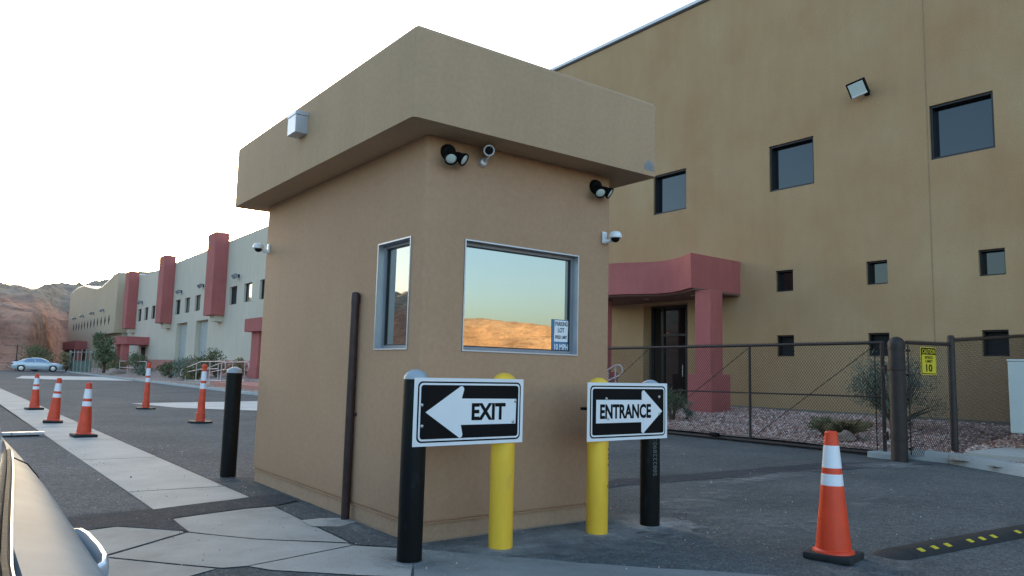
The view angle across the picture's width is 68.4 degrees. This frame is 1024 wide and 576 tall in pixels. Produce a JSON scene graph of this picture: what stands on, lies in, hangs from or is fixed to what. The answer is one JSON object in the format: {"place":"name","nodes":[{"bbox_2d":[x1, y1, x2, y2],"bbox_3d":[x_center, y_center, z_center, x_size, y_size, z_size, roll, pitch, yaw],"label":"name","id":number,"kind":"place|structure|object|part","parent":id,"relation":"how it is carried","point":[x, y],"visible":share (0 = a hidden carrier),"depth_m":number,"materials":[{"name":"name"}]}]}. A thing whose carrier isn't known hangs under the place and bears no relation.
{"place":"outdoors","nodes":[
{"label":"outdoors","id":0,"kind":"place"},
{"bbox_2d":[0,271,153,369],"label":"hills","id":1,"kind":"structure","parent":0,"point":[38,315],"depth_m":144.67,"materials":[{"name":"brown stone"}]},
{"bbox_2d":[0,370,257,515],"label":"old asphalt","id":2,"kind":"structure","parent":0,"point":[161,431],"depth_m":14.84,"materials":[{"name":"grey asphalt"}]},
{"bbox_2d":[2,431,44,436],"bbox_3d":[-9.221,2.613,13.411,1.520,0.088,0.230,6,-8,-37],"label":"metal bar","id":3,"kind":"object","parent":2,"relation":"on","point":[32,433],"visible":1,"depth_m":13.61,"materials":[{"name":"metal"}]},
{"bbox_2d":[11,358,63,371],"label":"parked car","id":4,"kind":"object","parent":2,"relation":"on","point":[32,363],"visible":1,"depth_m":84.80,"materials":[{"name":"silver metal"}]},
{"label":"side window","id":5,"kind":"part","parent":4,"relation":"part of","materials":[{"name":"blue glass"}]},
{"bbox_2d":[17,376,131,380],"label":"valley gutter","id":6,"kind":"object","parent":2,"relation":"on","point":[70,377],"visible":0.9,"depth_m":58.04,"materials":[{"name":"concrete"}]},
{"bbox_2d":[136,363,155,409],"bbox_3d":[-10.909,2.926,22.535,0.509,1.380,0.509,6,-8,-37],"label":"channelizer cone","id":7,"kind":"object","parent":2,"relation":"on","point":[146,402],"visible":1,"depth_m":22.47,"materials":[{"name":"orange plastic"}]},
{"bbox_2d":[187,364,212,423],"bbox_3d":[-7.318,2.495,17.810,0.509,1.380,0.509,7,-9,-36],"label":"channelizer cone","id":8,"kind":"object","parent":2,"relation":"on","point":[200,415],"visible":1,"depth_m":17.73,"materials":[{"name":"orange plastic"}]},
{"bbox_2d":[0,0,694,288],"label":"sky","id":9,"kind":"structure","parent":0,"point":[125,124],"materials":[{"name":"white"}]},
{"bbox_2d":[0,368,1023,575],"bbox_3d":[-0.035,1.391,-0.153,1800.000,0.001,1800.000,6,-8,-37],"label":"ground","id":10,"kind":"structure","parent":0,"point":[879,518],"depth_m":7.58,"materials":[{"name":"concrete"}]},
{"bbox_2d":[6,342,58,370],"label":"shrub","id":11,"kind":"object","parent":10,"relation":"on","point":[39,353],"visible":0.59,"depth_m":87.98,"materials":[{"name":"green plant"}]},
{"bbox_2d":[0,429,108,575],"bbox_3d":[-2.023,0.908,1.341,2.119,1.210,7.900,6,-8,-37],"label":"car","id":12,"kind":"object","parent":10,"relation":"on","point":[40,535],"visible":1,"depth_m":1.33,"materials":[{"name":"silver metal"}]},
{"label":"side window","id":13,"kind":"part","parent":12,"relation":"part of","materials":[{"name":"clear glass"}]},
{"bbox_2d":[68,340,99,371],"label":"iron fence","id":14,"kind":"object","parent":10,"relation":"on","point":[81,366],"visible":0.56,"depth_m":83.50,"materials":[{"name":"metal"}]},
{"bbox_2d":[62,272,146,367],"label":"tan building","id":15,"kind":"structure","parent":10,"relation":"on","point":[107,297],"depth_m":118.03,"materials":[{"name":"paint"}]},
{"bbox_2d":[91,331,119,372],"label":"tree","id":16,"kind":"object","parent":10,"relation":"on","point":[105,356],"visible":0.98,"depth_m":76.39,"materials":[{"name":"green plant"}]},
{"bbox_2d":[0,388,247,508],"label":"concrete strip","id":17,"kind":"object","parent":10,"relation":"on","point":[158,475],"visible":0.85,"depth_m":10.03,"materials":[{"name":"grey concrete"}]},
{"bbox_2d":[24,374,43,409],"bbox_3d":[-13.277,2.889,20.998,0.390,0.985,0.390,-4,-8,42],"label":"traffic cone","id":18,"kind":"object","parent":17,"relation":"on","point":[34,404],"visible":1,"depth_m":20.92,"materials":[{"name":"orange plastic"}]},
{"bbox_2d":[42,378,62,422],"bbox_3d":[-10.154,2.502,16.780,0.390,0.985,0.390,8,-8,-29],"label":"traffic cone","id":19,"kind":"object","parent":17,"relation":"on","point":[53,416],"visible":1,"depth_m":16.70,"materials":[{"name":"orange plastic"}]},
{"bbox_2d":[69,383,97,437],"bbox_3d":[-7.855,2.244,13.901,0.390,0.985,0.390,9,-9,-41],"label":"traffic cone","id":20,"kind":"object","parent":17,"relation":"on","point":[84,428],"visible":1,"depth_m":13.82,"materials":[{"name":"orange plastic"}]},
{"bbox_2d":[1,388,248,495],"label":"strip joint","id":21,"kind":"object","parent":17,"relation":"on","point":[157,456],"visible":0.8,"depth_m":10.55,"materials":[{"name":"grey concrete"}]},
{"bbox_2d":[56,370,257,395],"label":"kerb","id":22,"kind":"structure","parent":10,"relation":"on","point":[211,388],"depth_m":48.08,"materials":[{"name":"concrete"}]},
{"bbox_2d":[67,494,297,530],"bbox_3d":[-3.606,1.994,6.220,1.244,0.001,4.415,-5,-9,44],"label":"asphalt band","id":23,"kind":"object","parent":10,"relation":"on","point":[160,518],"visible":0.81,"depth_m":6.92,"materials":[{"name":"grey asphalt"}]},
{"bbox_2d":[113,226,267,378],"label":"grey building","id":24,"kind":"structure","parent":10,"relation":"on","point":[221,310],"depth_m":74.57,"materials":[{"name":"paint"}]},
{"bbox_2d":[141,347,145,362],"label":"door","id":25,"kind":"structure","parent":24,"relation":"in","point":[142,348],"depth_m":93.81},
{"bbox_2d":[177,300,179,313],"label":"window","id":26,"kind":"structure","parent":24,"relation":"in","point":[178,303],"depth_m":82.52,"materials":[{"name":"black glass"}]},
{"bbox_2d":[178,324,186,368],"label":"blank door","id":27,"kind":"structure","parent":24,"relation":"in","point":[183,327],"depth_m":80.47,"materials":[{"name":"grey metal"}]},
{"bbox_2d":[186,298,189,312],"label":"window","id":28,"kind":"structure","parent":24,"relation":"in","point":[188,299],"depth_m":79.33,"materials":[{"name":"grey glass"}]},
{"bbox_2d":[196,295,200,310],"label":"window","id":29,"kind":"structure","parent":24,"relation":"in","point":[198,297],"depth_m":76.10,"materials":[{"name":"grey glass"}]},
{"bbox_2d":[199,322,207,358],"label":"blank door","id":30,"kind":"structure","parent":24,"relation":"in","point":[204,325],"depth_m":74.28,"materials":[{"name":"grey metal"}]},
{"bbox_2d":[231,286,236,304],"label":"window","id":31,"kind":"structure","parent":24,"relation":"in","point":[234,289],"depth_m":66.83,"materials":[{"name":"black glass"}]},
{"bbox_2d":[231,273,239,278],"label":"wall lamp","id":32,"kind":"object","parent":24,"relation":"attached to","point":[234,276],"visible":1,"depth_m":64.92,"materials":[{"name":"grey metal"}]},
{"bbox_2d":[245,283,251,301],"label":"window","id":33,"kind":"structure","parent":24,"relation":"in","point":[249,286],"depth_m":63.61,"materials":[{"name":"grey glass"}]},
{"bbox_2d":[261,280,264,298],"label":"window","id":34,"kind":"structure","parent":24,"relation":"in","point":[263,281],"depth_m":60.79,"materials":[{"name":"black glass"}]},
{"bbox_2d":[179,381,209,384],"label":"ramp","id":35,"kind":"structure","parent":10,"relation":"on","point":[199,382],"depth_m":47.49,"materials":[{"name":"concrete"}]},
{"bbox_2d":[180,361,225,381],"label":"handrail","id":36,"kind":"object","parent":35,"relation":"on","point":[208,380],"visible":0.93,"depth_m":46.02,"materials":[{"name":"metal"}]},
{"bbox_2d":[207,361,248,381],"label":"handrail","id":37,"kind":"object","parent":35,"relation":"on","point":[227,369],"visible":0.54,"depth_m":47.60,"materials":[{"name":"metal"}]},
{"bbox_2d":[133,401,256,409],"bbox_3d":[-8.780,3.952,25.121,6.218,0.001,8.100,6,-8,-37],"label":"lane apron","id":38,"kind":"object","parent":10,"relation":"on","point":[248,405],"visible":0.3,"depth_m":25.20,"materials":[{"name":"concrete"}]},
{"bbox_2d":[220,367,241,478],"bbox_3d":[-3.501,1.670,9.395,0.190,1.365,0.190,6,-8,-37],"label":"bollard","id":39,"kind":"object","parent":10,"relation":"on","point":[230,434],"visible":1,"depth_m":9.32,"materials":[{"name":"black metal"}]},
{"bbox_2d":[210,382,258,389],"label":"landing","id":40,"kind":"object","parent":10,"relation":"on","point":[250,385],"visible":0.12,"depth_m":41.97,"materials":[{"name":"pink paint"}]},
{"bbox_2d":[87,507,411,575],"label":"concrete slabs","id":41,"kind":"structure","parent":10,"relation":"on","point":[187,549],"depth_m":5.73,"materials":[{"name":"grey concrete"}]},
{"bbox_2d":[276,500,396,546],"bbox_3d":[-1.623,2.108,6.790,0.402,0.001,2.340,6,-8,-37],"label":"rough margin","id":42,"kind":"object","parent":10,"relation":"on","point":[304,510],"visible":0.92,"depth_m":6.51,"materials":[{"name":"gravel"}]},
{"bbox_2d":[302,518,355,525],"bbox_3d":[-1.630,2.101,6.761,0.420,0.001,0.420,6,-8,-37],"label":"splash pad","id":43,"kind":"object","parent":42,"relation":"on","point":[326,522],"visible":0.95,"depth_m":6.76,"materials":[{"name":"concrete"}]},
{"bbox_2d":[396,369,427,564],"bbox_3d":[-0.731,1.300,5.546,0.184,1.395,0.184,6,-8,-37],"label":"bollard","id":44,"kind":"object","parent":10,"relation":"on","point":[411,507],"visible":0.89,"depth_m":5.46,"materials":[{"name":"black metal"}]},
{"bbox_2d":[412,378,523,446],"bbox_3d":[-0.309,0.943,5.757,1.003,0.499,0.022,6,-8,-37],"label":"arrow sign","id":45,"kind":"object","parent":44,"relation":"attached to","point":[457,411],"visible":1,"depth_m":5.73,"materials":[{"name":"metal"}]},
{"bbox_2d":[235,26,655,542],"bbox_3d":[-1.117,0.270,8.389,2.943,4.244,4.569,6,-8,-37],"label":"guard booth","id":46,"kind":"object","parent":10,"relation":"on","point":[351,181],"visible":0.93,"depth_m":6.94,"materials":[{"name":"paint"}]},
{"bbox_2d":[253,243,269,253],"bbox_3d":[-3.089,-0.494,9.276,0.201,0.120,0.132,6,-8,-37],"label":"dome camera","id":47,"kind":"object","parent":46,"relation":"attached to","point":[258,247],"visible":1,"depth_m":9.23,"materials":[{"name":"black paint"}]},
{"bbox_2d":[341,292,359,519],"bbox_3d":[-1.505,1.083,7.023,0.091,2.110,0.100,6,-8,-37],"label":"brown pipe","id":48,"kind":"object","parent":46,"relation":"attached to","point":[351,413],"visible":0.98,"depth_m":6.99,"materials":[{"name":"brown metal"}]},
{"bbox_2d":[373,236,411,349],"bbox_3d":[-1.007,0.063,6.673,0.134,0.970,0.611,6,-8,-37],"label":"window","id":49,"kind":"structure","parent":46,"relation":"in","point":[391,324],"depth_m":6.80,"materials":[{"name":"clear glass"}]},
{"bbox_2d":[440,144,468,165],"bbox_3d":[-0.484,-1.138,6.426,0.248,0.209,0.177,6,-8,-37],"label":"flood light","id":50,"kind":"object","parent":46,"relation":"attached to","point":[450,155],"visible":1,"depth_m":6.40,"materials":[{"name":"black paint"}]},
{"bbox_2d":[478,145,494,167],"bbox_3d":[-0.215,-1.168,6.624,0.127,0.184,0.211,4,-7,-21],"label":"bullet camera","id":51,"kind":"object","parent":46,"relation":"attached to","point":[488,150],"visible":1,"depth_m":6.55,"materials":[{"name":"metal"}]},
{"bbox_2d":[461,239,578,355],"bbox_3d":[0.073,0.117,6.916,1.321,0.970,0.134,6,-8,-37],"label":"window","id":52,"kind":"structure","parent":46,"relation":"in","point":[512,295],"depth_m":6.92,"materials":[{"name":"clear glass"}]},
{"bbox_2d":[552,319,567,349],"bbox_3d":[0.467,0.455,7.211,0.222,0.302,0.008,6,-8,-37],"label":"notice","id":53,"kind":"object","parent":46,"relation":"attached to","point":[559,334],"depth_m":7.20,"materials":[{"name":"blue"}]},
{"bbox_2d":[589,179,613,198],"bbox_3d":[0.897,-0.980,7.456,0.248,0.209,0.177,6,-8,-37],"label":"flood light","id":54,"kind":"object","parent":46,"relation":"attached to","point":[598,189],"visible":1,"depth_m":7.43,"materials":[{"name":"black paint"}]},
{"bbox_2d":[602,231,621,243],"bbox_3d":[1.001,-0.504,7.484,0.132,0.120,0.204,6,-8,-37],"label":"dome camera","id":55,"kind":"object","parent":46,"relation":"attached to","point":[615,236],"visible":1,"depth_m":7.43,"materials":[{"name":"white plastic"}]},
{"bbox_2d":[488,373,514,550],"bbox_3d":[-0.076,1.375,6.035,0.194,1.385,0.194,6,-8,-37],"label":"bollard","id":56,"kind":"object","parent":10,"relation":"on","point":[501,500],"visible":0.76,"depth_m":5.93,"materials":[{"name":"yellow metal"}]},
{"bbox_2d":[63,368,1023,466],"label":"gravel bed","id":57,"kind":"object","parent":10,"relation":"on","point":[155,376],"visible":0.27,"depth_m":18.74,"materials":[{"name":"brown gravel"}]},
{"bbox_2d":[57,351,74,370],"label":"shrub","id":58,"kind":"object","parent":57,"relation":"on","point":[66,361],"visible":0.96,"depth_m":86.92,"materials":[{"name":"green plant"}]},
{"bbox_2d":[97,357,121,370],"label":"shrub","id":59,"kind":"object","parent":57,"relation":"on","point":[100,366],"visible":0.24,"depth_m":80.65,"materials":[{"name":"green plant"}]},
{"bbox_2d":[106,361,125,369],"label":"shrub","id":60,"kind":"object","parent":57,"relation":"on","point":[115,365],"visible":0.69,"depth_m":75.47,"materials":[{"name":"green plant"}]},
{"bbox_2d":[105,368,127,374],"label":"rock","id":61,"kind":"object","parent":57,"relation":"on","point":[112,371],"visible":0.83,"depth_m":70.83,"materials":[{"name":"beige stone"}]},
{"bbox_2d":[119,361,146,375],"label":"guard rail","id":62,"kind":"object","parent":57,"relation":"on","point":[127,367],"visible":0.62,"depth_m":67.06,"materials":[{"name":"metal"}]},
{"bbox_2d":[126,352,151,374],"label":"shrub","id":63,"kind":"object","parent":57,"relation":"on","point":[133,358],"visible":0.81,"depth_m":66.88,"materials":[{"name":"green plant"}]},
{"bbox_2d":[134,364,155,375],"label":"shrub","id":64,"kind":"object","parent":57,"relation":"on","point":[140,370],"visible":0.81,"depth_m":64.39,"materials":[{"name":"green plant"}]},
{"bbox_2d":[156,359,181,377],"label":"shrub","id":65,"kind":"object","parent":57,"relation":"on","point":[166,368],"visible":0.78,"depth_m":57.84,"materials":[{"name":"green plant"}]},
{"bbox_2d":[169,357,200,379],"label":"shrub","id":66,"kind":"object","parent":57,"relation":"on","point":[179,363],"visible":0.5,"depth_m":52.74,"materials":[{"name":"green plant"}]},
{"bbox_2d":[179,362,202,379],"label":"shrub","id":67,"kind":"object","parent":57,"relation":"on","point":[190,375],"visible":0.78,"depth_m":50.39,"materials":[{"name":"green plant"}]},
{"bbox_2d":[184,354,207,368],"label":"shrub","id":68,"kind":"object","parent":57,"relation":"on","point":[198,359],"visible":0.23,"depth_m":57.08,"materials":[{"name":"green plant"}]},
{"bbox_2d":[201,347,228,376],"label":"shrub","id":69,"kind":"object","parent":57,"relation":"on","point":[209,356],"visible":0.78,"depth_m":55.57,"materials":[{"name":"green plant"}]},
{"bbox_2d":[227,357,247,375],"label":"shrub","id":70,"kind":"object","parent":57,"relation":"on","point":[238,364],"visible":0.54,"depth_m":57.27,"materials":[{"name":"green plant"}]},
{"bbox_2d":[607,364,622,382],"bbox_3d":[2.970,3.082,24.092,0.054,1.296,1.624,6,-8,-37],"label":"handrail","id":71,"kind":"object","parent":57,"relation":"on","point":[608,379],"visible":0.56,"depth_m":23.78,"materials":[{"name":"metal"}]},
{"bbox_2d":[667,387,686,419],"bbox_3d":[4.302,3.113,20.411,0.934,0.991,1.017,0,-7,15],"label":"shrub","id":72,"kind":"object","parent":57,"relation":"on","point":[675,404],"visible":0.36,"depth_m":20.28,"materials":[{"name":"green plant"}]},
{"bbox_2d":[681,401,693,418],"bbox_3d":[4.692,3.260,20.205,0.410,0.515,0.495,6,-8,-37],"label":"shrub","id":73,"kind":"object","parent":57,"relation":"on","point":[688,410],"visible":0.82,"depth_m":20.17,"materials":[{"name":"green plant"}]},
{"bbox_2d":[806,415,833,435],"bbox_3d":[6.693,2.940,16.227,0.698,0.484,0.601,1,-6,-1],"label":"shrub","id":74,"kind":"object","parent":57,"relation":"on","point":[817,425],"visible":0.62,"depth_m":16.20,"materials":[{"name":"green plant"}]},
{"bbox_2d":[817,417,872,433],"bbox_3d":[7.120,2.946,16.105,1.157,0.381,1.110,6,-8,-37],"label":"grass clump","id":75,"kind":"object","parent":57,"relation":"on","point":[852,429],"visible":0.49,"depth_m":15.91,"materials":[{"name":"green plant"}]},
{"bbox_2d":[667,405,1023,463],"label":"loose gravel","id":76,"kind":"structure","parent":57,"relation":"on","point":[986,446],"depth_m":17.35,"materials":[{"name":"gravel"}]},
{"bbox_2d":[859,433,869,439],"bbox_3d":[7.244,3.053,15.519,0.243,0.125,0.203,3,-7,-17],"label":"rock","id":77,"kind":"object","parent":76,"relation":"on","point":[863,435],"visible":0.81,"depth_m":15.45,"materials":[{"name":"grey stone"}]},
{"bbox_2d":[838,430,856,441],"bbox_3d":[6.913,3.047,15.574,0.348,0.231,0.457,6,-8,-37],"label":"rock","id":78,"kind":"object","parent":57,"relation":"on","point":[842,434],"visible":0.61,"depth_m":15.46,"materials":[{"name":"grey stone"}]},
{"bbox_2d":[844,347,958,423],"bbox_3d":[8.667,2.225,17.071,1.990,1.874,2.262,6,-8,-37],"label":"shrub","id":79,"kind":"object","parent":57,"relation":"on","point":[866,391],"visible":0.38,"depth_m":17.11,"materials":[{"name":"green plant"}]},
{"bbox_2d":[905,340,952,456],"bbox_3d":[7.536,1.989,13.575,1.373,2.094,0.060,5,-7,-30],"label":"chain link fence","id":80,"kind":"object","parent":57,"relation":"on","point":[917,343],"visible":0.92,"depth_m":13.51,"materials":[{"name":"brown metal"}]},
{"bbox_2d":[920,347,936,374],"bbox_3d":[7.494,1.313,13.543,0.483,0.495,0.011,5,-7,-30],"label":"caution sign","id":81,"kind":"object","parent":80,"relation":"attached to","point":[928,360],"visible":1,"depth_m":13.53,"materials":[{"name":"yellow metal"}]},
{"bbox_2d":[947,334,1023,452],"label":"chain link fence","id":82,"kind":"object","parent":57,"relation":"on","point":[952,365],"visible":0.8,"depth_m":14.61,"materials":[{"name":"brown metal"}]},
{"bbox_2d":[966,447,1023,461],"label":"utility pad","id":83,"kind":"object","parent":57,"relation":"on","point":[1011,454],"visible":0.69,"depth_m":12.84,"materials":[{"name":"concrete"}]},
{"bbox_2d":[1006,359,1023,435],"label":"utility cabinet","id":84,"kind":"object","parent":57,"relation":"on","point":[1016,381],"visible":1,"depth_m":13.73,"materials":[{"name":"metal"}]},
{"bbox_2d":[414,550,772,575],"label":"concrete apron","id":85,"kind":"object","parent":10,"relation":"on","point":[489,565],"visible":0.88,"depth_m":5.38,"materials":[{"name":"grey concrete"}]},
{"bbox_2d":[580,378,608,536],"bbox_3d":[0.712,1.474,6.643,0.285,1.360,0.190,3,-7,-17],"label":"bollard","id":86,"kind":"object","parent":10,"relation":"on","point":[597,491],"visible":0.75,"depth_m":6.55,"materials":[{"name":"yellow metal"}]},
{"bbox_2d":[391,464,898,564],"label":"ground dust","id":87,"kind":"object","parent":10,"relation":"on","point":[638,526],"visible":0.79,"depth_m":6.46,"materials":[{"name":"grey sand"}]},
{"bbox_2d":[640,380,659,526],"bbox_3d":[1.292,1.539,7.055,0.184,1.350,0.185,6,-8,-37],"label":"bollard","id":88,"kind":"object","parent":10,"relation":"on","point":[649,482],"visible":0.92,"depth_m":6.96,"materials":[{"name":"black metal"}]},
{"bbox_2d":[587,382,666,441],"bbox_3d":[1.057,1.110,6.776,1.013,0.506,0.022,6,-8,-37],"label":"arrow sign","id":89,"kind":"object","parent":88,"relation":"attached to","point":[625,411],"visible":1,"depth_m":6.75,"materials":[{"name":"metal"}]},
{"bbox_2d":[608,462,927,487],"bbox_3d":[3.683,2.724,11.148,7.792,0.001,0.898,5,-7,-31],"label":"tar patch","id":90,"kind":"object","parent":10,"relation":"on","point":[804,468],"visible":0.73,"depth_m":11.13,"materials":[{"name":"black asphalt"}]},
{"bbox_2d":[550,0,1023,424],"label":"brown building","id":91,"kind":"structure","parent":10,"relation":"on","point":[792,191],"depth_m":21.93,"materials":[{"name":"paint"}]},
{"bbox_2d":[651,305,687,402],"bbox_3d":[5.643,2.322,26.384,0.150,3.400,1.990,6,-8,-37],"label":"door","id":92,"kind":"structure","parent":91,"relation":"in","point":[668,323],"depth_m":26.56,"materials":[{"name":"black glass"}]},
{"bbox_2d":[654,169,685,214],"bbox_3d":[5.681,-3.372,26.675,0.205,1.432,1.492,6,-8,-37],"label":"window","id":93,"kind":"structure","parent":91,"relation":"in","point":[670,188],"depth_m":26.83,"materials":[{"name":"grey glass"}]},
{"bbox_2d":[777,270,792,291],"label":"window","id":94,"kind":"structure","parent":91,"relation":"in","point":[784,278],"depth_m":22.84,"materials":[{"name":"black glass"}]},
{"bbox_2d":[778,335,793,355],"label":"window","id":95,"kind":"structure","parent":91,"relation":"in","point":[786,338],"depth_m":22.62,"materials":[{"name":"black glass"}]},
{"bbox_2d":[770,137,813,191],"bbox_3d":[8.558,-3.719,22.874,0.205,1.432,1.492,6,-8,-37],"label":"window","id":96,"kind":"structure","parent":91,"relation":"in","point":[791,163],"depth_m":22.99,"materials":[{"name":"grey glass"}]},
{"bbox_2d":[845,77,869,98],"bbox_3d":[9.661,-5.551,20.979,0.514,0.516,0.553,6,-8,-37],"label":"wall flood light","id":97,"kind":"object","parent":91,"relation":"attached to","point":[858,87],"visible":1,"depth_m":20.88,"materials":[{"name":"black paint"}]},
{"bbox_2d":[867,260,887,284],"bbox_3d":[10.002,-0.407,20.483,0.185,0.637,0.572,6,-8,-37],"label":"window","id":98,"kind":"structure","parent":91,"relation":"in","point":[877,270],"depth_m":20.58,"materials":[{"name":"grey glass"}]},
{"bbox_2d":[869,333,888,355],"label":"window","id":99,"kind":"structure","parent":91,"relation":"in","point":[884,337],"depth_m":20.37,"materials":[{"name":"black glass"}]},
{"bbox_2d":[930,91,994,159],"bbox_3d":[11.435,-4.066,19.073,0.205,1.432,1.492,6,-8,-37],"label":"window","id":100,"kind":"structure","parent":91,"relation":"in","point":[965,125],"depth_m":19.15,"materials":[{"name":"grey glass"}]},
{"bbox_2d":[980,248,1005,275],"bbox_3d":[11.693,-0.611,18.248,0.185,0.637,0.572,6,-8,-37],"label":"window","id":101,"kind":"structure","parent":91,"relation":"in","point":[992,262],"depth_m":18.33,"materials":[{"name":"grey glass"}]},
{"bbox_2d":[983,330,1009,355],"bbox_3d":[11.645,1.324,18.035,0.185,0.622,0.572,6,-8,-37],"label":"window","id":102,"kind":"structure","parent":91,"relation":"in","point":[987,333],"depth_m":18.11,"materials":[{"name":"black glass"}]},
{"bbox_2d":[803,431,863,565],"bbox_3d":[2.536,1.633,5.964,0.360,0.985,0.360,-4,-8,41],"label":"traffic cone","id":103,"kind":"object","parent":10,"relation":"on","point":[833,542],"visible":1,"depth_m":5.87,"materials":[{"name":"orange plastic"},{"name":"white reflective tape"},{"name":"black rubber"}]},
{"bbox_2d":[867,450,890,459],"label":"kerb end","id":104,"kind":"structure","parent":10,"relation":"on","point":[881,454],"depth_m":13.58,"materials":[{"name":"concrete"}]},
{"bbox_2d":[882,337,908,462],"bbox_3d":[6.830,1.975,13.423,0.306,2.190,0.856,-1,-7,18],"label":"gate post","id":105,"kind":"object","parent":10,"relation":"on","point":[896,367],"visible":0.98,"depth_m":13.07,"materials":[{"name":"brown metal"}]},
{"bbox_2d":[607,340,886,454],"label":"swing gate","id":106,"kind":"structure","parent":105,"relation":"attached to","point":[712,435],"depth_m":15.71,"materials":[{"name":"brown metal"}]},
{"bbox_2d":[873,524,1023,559],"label":"speed bump","id":107,"kind":"object","parent":10,"relation":"on","point":[912,551],"visible":1,"depth_m":6.39,"materials":[{"name":"black rubber"}]},
{"bbox_2d":[908,448,1023,476],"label":"kerb","id":108,"kind":"structure","parent":10,"relation":"on","point":[1006,467],"depth_m":12.44,"materials":[{"name":"concrete"}]}
]}

